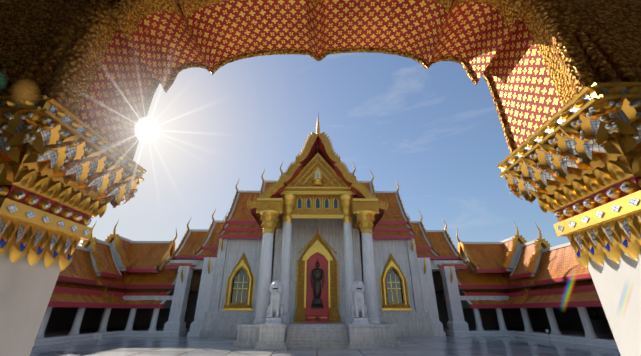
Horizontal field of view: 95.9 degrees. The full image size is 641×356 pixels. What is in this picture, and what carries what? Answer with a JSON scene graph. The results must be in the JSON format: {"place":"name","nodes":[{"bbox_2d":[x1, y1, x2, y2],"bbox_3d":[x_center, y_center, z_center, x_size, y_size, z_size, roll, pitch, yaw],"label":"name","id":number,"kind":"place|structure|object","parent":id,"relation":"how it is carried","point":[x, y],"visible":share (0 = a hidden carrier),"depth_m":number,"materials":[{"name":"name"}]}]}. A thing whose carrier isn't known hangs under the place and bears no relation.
{"place":"outdoors","nodes":[
{"label":"outdoors","id":0,"kind":"place"},
{"bbox_2d":[21,81,178,163],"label":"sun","id":1,"kind":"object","parent":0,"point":[147,130],"visible":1,"depth_m":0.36,"materials":[{"name":"white"}]},
{"bbox_2d":[209,213,424,321],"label":"temple walls","id":2,"kind":"structure","parent":0,"point":[304,232],"depth_m":28.31,"materials":[{"name":"white stone"}]},
{"bbox_2d":[164,116,468,274],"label":"temple roofs","id":3,"kind":"structure","parent":2,"relation":"on","point":[243,220],"depth_m":30.91,"materials":[{"name":"tile"}]},
{"bbox_2d":[222,253,411,310],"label":"windows","id":4,"kind":"structure","parent":2,"relation":"in","point":[239,295],"depth_m":27.97,"materials":[{"name":"gold metal"}]},
{"bbox_2d":[294,227,340,321],"bbox_3d":[-0.282,8.393,26.252,4.029,8.340,1.300,0,-25,-1],"label":"temple niche","id":5,"kind":"object","parent":2,"relation":"in","point":[316,248],"visible":1,"depth_m":26.19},
{"bbox_2d":[310,258,323,307],"bbox_3d":[-0.284,9.381,25.993,1.072,4.250,1.100,19,-31,-35],"label":"buddha statue","id":6,"kind":"object","parent":5,"relation":"in","point":[317,272],"visible":0.98,"depth_m":25.80,"materials":[{"name":"brown metal"}]},
{"bbox_2d":[220,153,413,250],"bbox_3d":[-0.268,2.205,27.721,19.560,8.173,7.337,0,-25,-1],"label":"temple goldwork","id":7,"kind":"object","parent":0,"point":[317,186],"visible":0.94,"depth_m":25.50,"materials":[{"name":"gold metal"}]},
{"bbox_2d":[0,0,640,159],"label":"archway","id":8,"kind":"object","parent":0,"point":[94,65],"depth_m":1.95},
{"bbox_2d":[0,246,640,355],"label":"column shafts","id":9,"kind":"object","parent":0,"point":[26,289],"depth_m":1.45,"materials":[{"name":"white stone"}]},
{"bbox_2d":[0,82,640,271],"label":"column capitals","id":10,"kind":"object","parent":9,"relation":"on","point":[573,164],"visible":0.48,"depth_m":1.49,"materials":[{"name":"gold metal"}]},
{"bbox_2d":[78,52,569,250],"label":"sky","id":11,"kind":"structure","parent":0,"point":[432,132],"materials":[{"name":"blue"}]},
{"bbox_2d":[33,257,617,348],"bbox_3d":[-0.140,4.848,13.977,51.000,7.000,45.500,0,-25,-1],"label":"colonnade","id":12,"kind":"object","parent":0,"point":[589,326],"visible":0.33,"depth_m":27.77,"materials":[{"name":"white stone"}]},
{"bbox_2d":[47,220,601,308],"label":"gallery roofs","id":13,"kind":"structure","parent":12,"relation":"on","point":[117,260],"depth_m":27.83,"materials":[{"name":"orange tile"}]},
{"bbox_2d":[30,332,620,355],"bbox_3d":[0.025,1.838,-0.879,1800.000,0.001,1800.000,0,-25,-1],"label":"courtyard ground","id":14,"kind":"structure","parent":0,"point":[447,345],"depth_m":17.65,"materials":[{"name":"stone"}]},
{"bbox_2d":[92,333,102,346],"bbox_3d":[-14.425,10.446,18.662,0.425,0.794,0.408,21,-32,-37],"label":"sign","id":15,"kind":"object","parent":14,"relation":"on","point":[97,336],"visible":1,"depth_m":18.72,"materials":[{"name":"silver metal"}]},
{"bbox_2d":[199,312,433,349],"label":"temple platform","id":16,"kind":"structure","parent":14,"relation":"on","point":[247,332],"depth_m":18.93,"materials":[{"name":"stone"}]},
{"bbox_2d":[265,280,283,323],"bbox_3d":[-2.961,8.263,19.343,1.100,2.660,1.809,0,-25,-1],"label":"lion","id":17,"kind":"object","parent":16,"relation":"on","point":[275,309],"visible":1,"depth_m":18.84},
{"bbox_2d":[253,222,380,323],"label":"columns","id":18,"kind":"structure","parent":16,"relation":"on","point":[264,284],"depth_m":22.03,"materials":[{"name":"white stone"}]},
{"bbox_2d":[260,194,374,234],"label":"column capitals","id":19,"kind":"object","parent":18,"relation":"on","point":[365,219],"visible":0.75,"depth_m":23.58,"materials":[{"name":"gold metal"}]},
{"bbox_2d":[350,280,368,323],"bbox_3d":[2.538,8.289,19.399,1.100,2.660,1.809,0,-25,-1],"label":"lion","id":20,"kind":"object","parent":16,"relation":"on","point":[358,306],"visible":1,"depth_m":18.89}
]}

